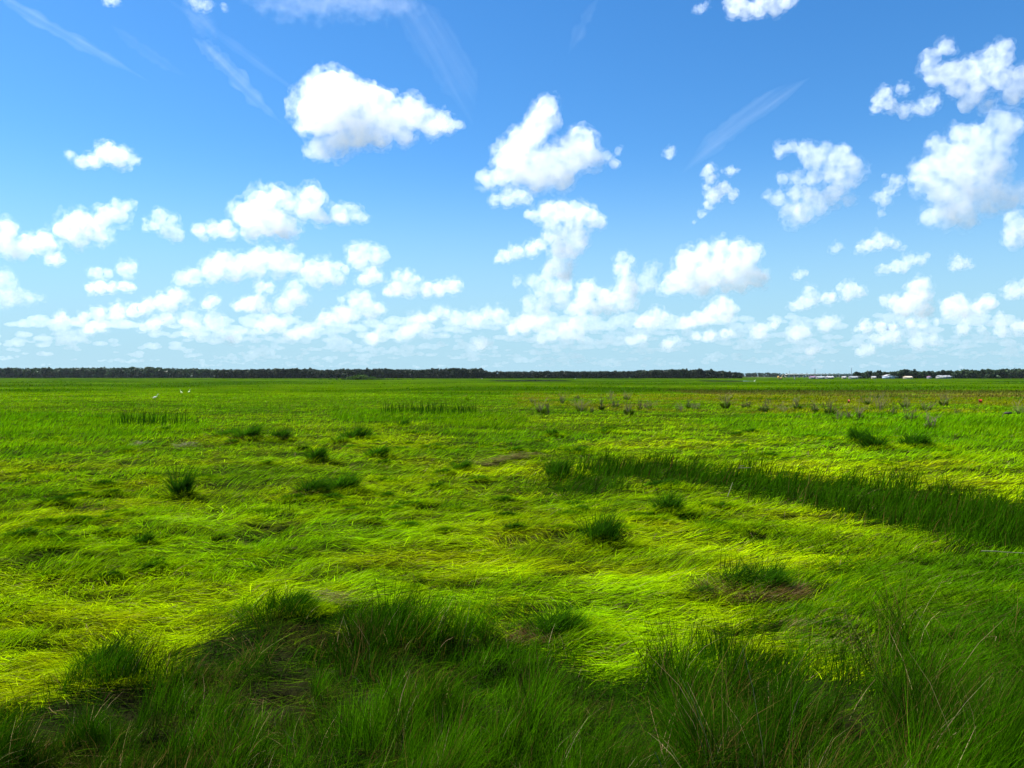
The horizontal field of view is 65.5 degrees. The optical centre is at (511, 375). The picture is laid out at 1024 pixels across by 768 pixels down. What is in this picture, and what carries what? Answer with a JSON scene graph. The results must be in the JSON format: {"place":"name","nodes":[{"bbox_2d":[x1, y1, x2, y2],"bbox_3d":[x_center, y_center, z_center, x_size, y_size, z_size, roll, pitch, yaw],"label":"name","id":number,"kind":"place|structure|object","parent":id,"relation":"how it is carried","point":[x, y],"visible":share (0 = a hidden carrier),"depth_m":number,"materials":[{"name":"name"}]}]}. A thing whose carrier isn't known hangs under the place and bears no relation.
{"place":"outdoors","nodes":[
{"label":"outdoors","id":0,"kind":"place"},
{"bbox_2d":[0,376,1023,767],"bbox_3d":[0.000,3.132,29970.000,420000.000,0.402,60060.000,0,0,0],"label":"marsh ground","id":1,"kind":"structure","parent":0,"point":[270,388],"depth_m":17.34,"materials":[{"name":"plant"}]},
{"bbox_2d":[0,524,66,544],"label":"grass tussock","id":2,"kind":"object","parent":1,"relation":"on","point":[23,533],"depth_m":14.54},
{"bbox_2d":[5,515,94,528],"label":"grass tussock","id":3,"kind":"object","parent":1,"relation":"on","point":[42,520],"depth_m":16.15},
{"bbox_2d":[15,541,85,550],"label":"grass tussock","id":4,"kind":"object","parent":1,"relation":"on","point":[58,546],"depth_m":13.95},
{"bbox_2d":[28,569,79,580],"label":"grass tussock","id":5,"kind":"object","parent":1,"relation":"on","point":[51,575],"depth_m":12.26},
{"bbox_2d":[18,528,91,542],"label":"grass tussock","id":6,"kind":"object","parent":1,"relation":"on","point":[51,533],"depth_m":14.72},
{"bbox_2d":[15,494,99,510],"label":"grass tussock","id":7,"kind":"object","parent":1,"relation":"on","point":[60,500],"depth_m":18.96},
{"bbox_2d":[20,536,112,546],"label":"grass tussock","id":8,"kind":"object","parent":1,"relation":"on","point":[71,539],"depth_m":14.26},
{"bbox_2d":[30,513,121,527],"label":"grass tussock","id":9,"kind":"object","parent":1,"relation":"on","point":[89,519],"depth_m":16.31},
{"bbox_2d":[58,490,101,497],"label":"grass tussock","id":10,"kind":"object","parent":1,"relation":"on","point":[81,493],"depth_m":20.57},
{"bbox_2d":[63,560,108,570],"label":"grass tussock","id":11,"kind":"object","parent":1,"relation":"on","point":[85,564],"depth_m":12.67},
{"bbox_2d":[61,548,116,562],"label":"grass tussock","id":12,"kind":"object","parent":1,"relation":"on","point":[89,555],"depth_m":13.39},
{"bbox_2d":[76,477,136,487],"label":"grass tussock","id":13,"kind":"object","parent":1,"relation":"on","point":[104,482],"depth_m":22.01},
{"bbox_2d":[85,513,128,521],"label":"grass tussock","id":14,"kind":"object","parent":1,"relation":"on","point":[108,516],"depth_m":16.60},
{"bbox_2d":[19,624,195,688],"bbox_3d":[-4.038,2.815,7.936,1.788,0.577,1.267,0,0,0],"label":"grass tussock","id":15,"kind":"object","parent":1,"relation":"on","point":[116,646],"depth_m":7.99,"materials":[{"name":"plant"}]},
{"bbox_2d":[0,366,219,377],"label":"wood","id":16,"kind":"object","parent":1,"relation":"on","point":[105,372],"visible":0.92,"depth_m":1148.03,"materials":[{"name":"green plant"}]},
{"bbox_2d":[74,568,146,583],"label":"grass tussock","id":17,"kind":"object","parent":1,"relation":"on","point":[118,574],"depth_m":11.98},
{"bbox_2d":[77,524,144,537],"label":"grass tussock","id":18,"kind":"object","parent":1,"relation":"on","point":[105,530],"depth_m":15.12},
{"bbox_2d":[85,541,145,549],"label":"grass tussock","id":19,"kind":"object","parent":1,"relation":"on","point":[121,545],"depth_m":13.92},
{"bbox_2d":[97,488,133,495],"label":"grass tussock","id":20,"kind":"object","parent":1,"relation":"on","point":[114,491],"depth_m":20.70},
{"bbox_2d":[92,507,146,514],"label":"grass tussock","id":21,"kind":"object","parent":1,"relation":"on","point":[114,510],"depth_m":17.31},
{"bbox_2d":[107,448,142,454],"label":"grass tussock","id":22,"kind":"object","parent":1,"relation":"on","point":[127,450],"depth_m":31.39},
{"bbox_2d":[119,566,161,576],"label":"grass tussock","id":23,"kind":"object","parent":1,"relation":"on","point":[140,569],"depth_m":12.37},
{"bbox_2d":[95,408,197,428],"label":"reed clump","id":24,"kind":"object","parent":1,"relation":"on","point":[153,420],"visible":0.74,"depth_m":48.43,"materials":[{"name":"green plant"}]},
{"bbox_2d":[122,522,172,548],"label":"grass tussock","id":25,"kind":"object","parent":1,"relation":"on","point":[146,539],"depth_m":13.93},
{"bbox_2d":[122,551,190,565],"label":"grass tussock","id":26,"kind":"object","parent":1,"relation":"on","point":[157,558],"depth_m":13.10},
{"bbox_2d":[109,558,204,577],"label":"grass tussock","id":27,"kind":"object","parent":1,"relation":"on","point":[158,563],"depth_m":12.58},
{"bbox_2d":[131,492,205,500],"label":"grass tussock","id":28,"kind":"object","parent":1,"relation":"on","point":[152,496],"depth_m":19.84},
{"bbox_2d":[154,534,189,542],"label":"grass tussock","id":29,"kind":"object","parent":1,"relation":"on","point":[168,536],"depth_m":14.54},
{"bbox_2d":[151,455,213,501],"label":"grass tussock","id":30,"kind":"object","parent":1,"relation":"on","point":[184,486],"depth_m":19.85,"materials":[{"name":"plant"}]},
{"bbox_2d":[161,561,219,571],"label":"grass tussock","id":31,"kind":"object","parent":1,"relation":"on","point":[193,566],"depth_m":12.61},
{"bbox_2d":[207,533,239,541],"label":"grass tussock","id":32,"kind":"object","parent":1,"relation":"on","point":[219,536],"depth_m":14.72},
{"bbox_2d":[196,426,261,438],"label":"grass tussock","id":33,"kind":"object","parent":1,"relation":"on","point":[222,434],"depth_m":39.62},
{"bbox_2d":[197,546,287,561],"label":"grass tussock","id":34,"kind":"object","parent":1,"relation":"on","point":[246,553],"depth_m":13.22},
{"bbox_2d":[224,565,275,578],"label":"grass tussock","id":35,"kind":"object","parent":1,"relation":"on","point":[259,569],"depth_m":12.19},
{"bbox_2d":[217,421,285,441],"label":"grass tussock","id":36,"kind":"object","parent":1,"relation":"on","point":[253,433],"depth_m":37.68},
{"bbox_2d":[252,459,286,465],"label":"grass tussock","id":37,"kind":"object","parent":1,"relation":"on","point":[269,463],"depth_m":27.25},
{"bbox_2d":[235,504,306,519],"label":"grass tussock","id":38,"kind":"object","parent":1,"relation":"on","point":[259,509],"depth_m":17.68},
{"bbox_2d":[256,499,302,521],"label":"reed clump","id":39,"kind":"object","parent":1,"relation":"on","point":[277,511],"visible":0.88,"depth_m":17.43,"materials":[{"name":"green plant"}]},
{"bbox_2d":[261,428,313,443],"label":"grass tussock","id":40,"kind":"object","parent":1,"relation":"on","point":[283,435],"depth_m":38.33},
{"bbox_2d":[267,493,325,502],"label":"grass tussock","id":41,"kind":"object","parent":1,"relation":"on","point":[292,496],"depth_m":19.58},
{"bbox_2d":[258,586,356,620],"bbox_3d":[-2.590,2.861,9.943,1.509,0.517,1.028,0,0,0],"label":"grass tussock","id":42,"kind":"object","parent":1,"relation":"on","point":[321,605],"depth_m":9.97,"materials":[{"name":"plant"}]},
{"bbox_2d":[270,473,356,496],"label":"grass tussock","id":43,"kind":"object","parent":1,"relation":"on","point":[318,486],"depth_m":20.11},
{"bbox_2d":[293,442,354,466],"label":"grass tussock","id":44,"kind":"object","parent":1,"relation":"on","point":[319,456],"depth_m":28.07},
{"bbox_2d":[307,587,359,610],"bbox_3d":[-2.376,2.905,10.313,0.980,0.280,0.570,0,0,8],"label":"straw tangle","id":45,"kind":"object","parent":1,"relation":"on","point":[337,597],"visible":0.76,"depth_m":10.32,"materials":[{"name":"beige plant"}]},
{"bbox_2d":[309,491,368,502],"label":"grass tussock","id":46,"kind":"object","parent":1,"relation":"on","point":[336,495],"depth_m":19.66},
{"bbox_2d":[325,435,356,442],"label":"grass tussock","id":47,"kind":"object","parent":1,"relation":"on","point":[342,439],"depth_m":35.44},
{"bbox_2d":[312,498,370,508],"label":"grass tussock","id":48,"kind":"object","parent":1,"relation":"on","point":[341,503],"depth_m":18.94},
{"bbox_2d":[326,506,377,512],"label":"grass tussock","id":49,"kind":"object","parent":1,"relation":"on","point":[346,510],"depth_m":17.96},
{"bbox_2d":[314,471,403,495],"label":"grass tussock","id":50,"kind":"object","parent":1,"relation":"on","point":[351,483],"depth_m":20.70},
{"bbox_2d":[332,424,398,441],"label":"grass tussock","id":51,"kind":"object","parent":1,"relation":"on","point":[361,433],"depth_m":38.64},
{"bbox_2d":[318,374,413,379],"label":"shrub hummock","id":52,"kind":"object","parent":1,"relation":"on","point":[358,377],"visible":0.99,"depth_m":639.80,"materials":[{"name":"green plant"}]},
{"bbox_2d":[340,516,400,525],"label":"grass tussock","id":53,"kind":"object","parent":1,"relation":"on","point":[368,519],"depth_m":16.39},
{"bbox_2d":[349,445,411,459],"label":"grass tussock","id":54,"kind":"object","parent":1,"relation":"on","point":[382,452],"depth_m":29.78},
{"bbox_2d":[360,491,409,499],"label":"grass tussock","id":55,"kind":"object","parent":1,"relation":"on","point":[387,494],"depth_m":20.19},
{"bbox_2d":[357,474,423,484],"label":"grass tussock","id":56,"kind":"object","parent":1,"relation":"on","point":[379,478],"depth_m":22.66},
{"bbox_2d":[368,504,416,513],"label":"grass tussock","id":57,"kind":"object","parent":1,"relation":"on","point":[395,507],"depth_m":18.04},
{"bbox_2d":[326,568,461,647],"bbox_3d":[-1.349,2.701,9.183,1.876,0.893,1.231,0,0,0],"label":"grass tussock","id":58,"kind":"object","parent":1,"relation":"on","point":[404,604],"depth_m":9.21,"materials":[{"name":"plant"}]},
{"bbox_2d":[383,520,447,530],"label":"grass tussock","id":59,"kind":"object","parent":1,"relation":"on","point":[411,524],"depth_m":16.02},
{"bbox_2d":[394,430,438,434],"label":"grass tussock","id":60,"kind":"object","parent":1,"relation":"on","point":[413,433],"depth_m":41.84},
{"bbox_2d":[381,497,452,513],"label":"grass tussock","id":61,"kind":"object","parent":1,"relation":"on","point":[411,504],"depth_m":18.57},
{"bbox_2d":[380,400,476,415],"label":"reed clump","id":62,"kind":"object","parent":1,"relation":"on","point":[457,408],"visible":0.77,"depth_m":64.09,"materials":[{"name":"green plant"}]},
{"bbox_2d":[395,442,462,448],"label":"grass tussock","id":63,"kind":"object","parent":1,"relation":"on","point":[433,445],"depth_m":34.29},
{"bbox_2d":[413,479,458,490],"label":"grass tussock","id":64,"kind":"object","parent":1,"relation":"on","point":[436,484],"depth_m":21.29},
{"bbox_2d":[427,467,465,475],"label":"grass tussock","id":65,"kind":"object","parent":1,"relation":"on","point":[447,470],"depth_m":24.89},
{"bbox_2d":[427,523,466,534],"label":"grass tussock","id":66,"kind":"object","parent":1,"relation":"on","point":[441,529],"depth_m":15.35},
{"bbox_2d":[433,505,473,511],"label":"grass tussock","id":67,"kind":"object","parent":1,"relation":"on","point":[453,507],"depth_m":18.07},
{"bbox_2d":[447,456,481,473],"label":"grass tussock","id":68,"kind":"object","parent":1,"relation":"on","point":[465,466],"depth_m":25.70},
{"bbox_2d":[213,367,742,377],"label":"wood","id":69,"kind":"object","parent":1,"relation":"on","point":[310,372],"visible":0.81,"depth_m":999.46,"materials":[{"name":"green plant"}]},
{"bbox_2d":[460,474,502,485],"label":"grass tussock","id":70,"kind":"object","parent":1,"relation":"on","point":[482,478],"depth_m":23.20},
{"bbox_2d":[482,494,534,506],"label":"grass tussock","id":71,"kind":"object","parent":1,"relation":"on","point":[500,499],"depth_m":19.20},
{"bbox_2d":[467,451,551,466],"bbox_3d":[-0.118,2.974,28.288,1.864,0.365,3.821,0,0,37],"label":"wrack line","id":72,"kind":"object","parent":1,"relation":"on","point":[513,457],"visible":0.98,"depth_m":28.42,"materials":[{"name":"brown plant"}]},
{"bbox_2d":[0,556,1023,767],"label":"bank grass","id":73,"kind":"structure","parent":1,"relation":"on","point":[952,729],"depth_m":6.59,"materials":[{"name":"plant"}]},
{"bbox_2d":[0,381,1023,438],"bbox_3d":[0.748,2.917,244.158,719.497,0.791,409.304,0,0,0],"label":"distant grass","id":74,"kind":"structure","parent":1,"relation":"on","point":[983,398],"depth_m":67.26,"materials":[{"name":"plant"}]},
{"bbox_2d":[479,509,549,520],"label":"grass tussock","id":75,"kind":"object","parent":1,"relation":"on","point":[504,514],"depth_m":17.33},
{"bbox_2d":[494,521,537,532],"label":"grass tussock","id":76,"kind":"object","parent":1,"relation":"on","point":[516,526],"depth_m":15.44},
{"bbox_2d":[494,445,538,456],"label":"grass tussock","id":77,"kind":"object","parent":1,"relation":"on","point":[517,449],"depth_m":31.00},
{"bbox_2d":[541,427,568,436],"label":"grass tussock","id":78,"kind":"object","parent":1,"relation":"on","point":[550,432],"depth_m":39.71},
{"bbox_2d":[532,453,584,480],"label":"grass tussock","id":79,"kind":"object","parent":1,"relation":"on","point":[558,465],"depth_m":23.47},
{"bbox_2d":[544,522,582,530],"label":"grass tussock","id":80,"kind":"object","parent":1,"relation":"on","point":[572,527],"depth_m":15.49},
{"bbox_2d":[535,508,615,518],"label":"grass tussock","id":81,"kind":"object","parent":1,"relation":"on","point":[567,511],"depth_m":17.42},
{"bbox_2d":[556,445,603,454],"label":"grass tussock","id":82,"kind":"object","parent":1,"relation":"on","point":[577,450],"depth_m":31.71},
{"bbox_2d":[547,445,612,450],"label":"grass tussock","id":83,"kind":"object","parent":1,"relation":"on","point":[565,447],"depth_m":33.12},
{"bbox_2d":[545,498,615,508],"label":"grass tussock","id":84,"kind":"object","parent":1,"relation":"on","point":[576,502],"depth_m":18.89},
{"bbox_2d":[557,504,603,512],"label":"grass tussock","id":85,"kind":"object","parent":1,"relation":"on","point":[580,506],"depth_m":17.79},
{"bbox_2d":[492,597,670,653],"bbox_3d":[0.676,2.879,9.251,2.323,0.555,1.663,0,0,20],"label":"grass tussock","id":86,"kind":"object","parent":1,"relation":"on","point":[571,622],"depth_m":9.32,"materials":[{"name":"plant"}]},
{"bbox_2d":[546,496,656,553],"bbox_3d":[1.607,2.666,14.292,2.090,1.159,1.367,0,0,-20],"label":"grass tussock","id":87,"kind":"object","parent":1,"relation":"on","point":[598,533],"depth_m":14.23,"materials":[{"name":"plant"}]},
{"bbox_2d":[586,429,637,433],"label":"grass tussock","id":88,"kind":"object","parent":1,"relation":"on","point":[602,430],"depth_m":41.88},
{"bbox_2d":[575,524,670,532],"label":"grass tussock","id":89,"kind":"object","parent":1,"relation":"on","point":[633,529],"depth_m":15.63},
{"bbox_2d":[612,509,687,520],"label":"grass tussock","id":90,"kind":"object","parent":1,"relation":"on","point":[637,514],"depth_m":17.29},
{"bbox_2d":[616,512,686,524],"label":"grass tussock","id":91,"kind":"object","parent":1,"relation":"on","point":[641,519],"depth_m":16.68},
{"bbox_2d":[643,515,680,523],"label":"grass tussock","id":92,"kind":"object","parent":1,"relation":"on","point":[663,519],"depth_m":16.48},
{"bbox_2d":[630,477,718,491],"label":"grass tussock","id":93,"kind":"object","parent":1,"relation":"on","point":[664,483],"depth_m":21.41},
{"bbox_2d":[641,471,712,515],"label":"grass tussock","id":94,"kind":"object","parent":1,"relation":"on","point":[669,504],"depth_m":17.54,"materials":[{"name":"plant"}]},
{"bbox_2d":[644,508,715,524],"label":"grass tussock","id":95,"kind":"object","parent":1,"relation":"on","point":[679,517],"depth_m":17.17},
{"bbox_2d":[666,581,749,603],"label":"grass tussock","id":96,"kind":"object","parent":1,"relation":"on","point":[704,590],"depth_m":10.82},
{"bbox_2d":[689,500,731,510],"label":"grass tussock","id":97,"kind":"object","parent":1,"relation":"on","point":[702,503],"depth_m":18.25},
{"bbox_2d":[677,517,747,530],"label":"grass tussock","id":98,"kind":"object","parent":1,"relation":"on","point":[714,522],"depth_m":15.71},
{"bbox_2d":[691,614,748,685],"bbox_3d":[2.240,2.928,8.560,0.573,0.622,1.113,0,0,0],"label":"reed clump","id":99,"kind":"object","parent":1,"relation":"on","point":[727,641],"visible":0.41,"depth_m":8.50,"materials":[{"name":"green plant"}]},
{"bbox_2d":[718,392,734,408],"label":"dead shrub","id":100,"kind":"object","parent":1,"relation":"on","point":[725,405],"visible":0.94,"depth_m":75.18,"materials":[{"name":"grey plant"}]},
{"bbox_2d":[696,501,758,511],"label":"grass tussock","id":101,"kind":"object","parent":1,"relation":"on","point":[727,505],"depth_m":18.20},
{"bbox_2d":[707,525,754,535],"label":"grass tussock","id":102,"kind":"object","parent":1,"relation":"on","point":[740,527],"depth_m":15.32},
{"bbox_2d":[718,443,769,448],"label":"grass tussock","id":103,"kind":"object","parent":1,"relation":"on","point":[741,445],"depth_m":33.32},
{"bbox_2d":[497,440,1023,692],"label":"ridge grass","id":104,"kind":"structure","parent":1,"relation":"on","point":[989,515],"depth_m":18.08,"materials":[{"name":"plant"}]},
{"bbox_2d":[736,451,802,458],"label":"grass tussock","id":105,"kind":"object","parent":1,"relation":"on","point":[770,454],"depth_m":30.44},
{"bbox_2d":[628,529,928,611],"bbox_3d":[3.537,2.708,11.119,4.299,1.048,2.333,0,0,0],"label":"grass tussock","id":106,"kind":"object","parent":1,"relation":"on","point":[773,579],"depth_m":11.01,"materials":[{"name":"plant"}]},
{"bbox_2d":[748,646,809,695],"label":"reed clump","id":107,"kind":"object","parent":1,"relation":"on","point":[772,671],"visible":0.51,"depth_m":7.98,"materials":[{"name":"green plant"}]},
{"bbox_2d":[757,523,834,534],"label":"grass tussock","id":108,"kind":"object","parent":1,"relation":"on","point":[786,528],"depth_m":15.46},
{"bbox_2d":[740,373,852,376],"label":"distant wood","id":109,"kind":"object","parent":1,"relation":"on","point":[762,375],"visible":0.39,"depth_m":2301.25,"materials":[{"name":"green plant"}]},
{"bbox_2d":[730,598,873,621],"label":"grass tussock","id":110,"kind":"object","parent":1,"relation":"on","point":[799,614],"depth_m":10.20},
{"bbox_2d":[785,374,852,377],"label":"road bridge","id":111,"kind":"structure","parent":1,"relation":"on","point":[835,375],"depth_m":1499.75,"materials":[{"name":"concrete"}]},
{"bbox_2d":[806,435,843,439],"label":"grass tussock","id":112,"kind":"object","parent":1,"relation":"on","point":[823,436],"depth_m":37.84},
{"bbox_2d":[818,395,835,413],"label":"dead shrub","id":113,"kind":"object","parent":1,"relation":"on","point":[830,409],"visible":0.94,"depth_m":63.21,"materials":[{"name":"grey plant"}]},
{"bbox_2d":[820,641,866,698],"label":"reed clump","id":114,"kind":"object","parent":1,"relation":"on","point":[842,665],"visible":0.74,"depth_m":7.93,"materials":[{"name":"green plant"}]},
{"bbox_2d":[790,612,916,643],"bbox_3d":[3.955,3.040,9.432,1.842,0.354,0.993,0,0,0],"label":"grass tussock","id":115,"kind":"object","parent":1,"relation":"on","point":[831,623],"depth_m":9.49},
{"bbox_2d":[839,427,888,442],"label":"grass tussock","id":116,"kind":"object","parent":1,"relation":"on","point":[853,434],"depth_m":35.49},
{"bbox_2d":[842,426,912,450],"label":"grass tussock","id":117,"kind":"object","parent":1,"relation":"on","point":[873,442],"depth_m":32.68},
{"bbox_2d":[902,403,922,420],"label":"dead shrub","id":118,"kind":"object","parent":1,"relation":"on","point":[912,417],"visible":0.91,"depth_m":54.12,"materials":[{"name":"grey plant"}]},
{"bbox_2d":[890,429,969,449],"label":"grass tussock","id":119,"kind":"object","parent":1,"relation":"on","point":[922,440],"depth_m":33.43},
{"bbox_2d":[921,410,941,429],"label":"dead shrub","id":120,"kind":"object","parent":1,"relation":"on","point":[929,424],"visible":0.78,"depth_m":43.92,"materials":[{"name":"grey plant"}]},
{"bbox_2d":[857,368,1023,378],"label":"wood","id":121,"kind":"object","parent":1,"relation":"on","point":[1014,373],"visible":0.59,"depth_m":929.89,"materials":[{"name":"green plant"}]},
{"bbox_2d":[925,451,991,458],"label":"grass tussock","id":122,"kind":"object","parent":1,"relation":"on","point":[947,454],"depth_m":29.47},
{"bbox_2d":[0,0,1023,375],"label":"sky","id":123,"kind":"structure","parent":0,"point":[742,186],"materials":[{"name":"blue"}]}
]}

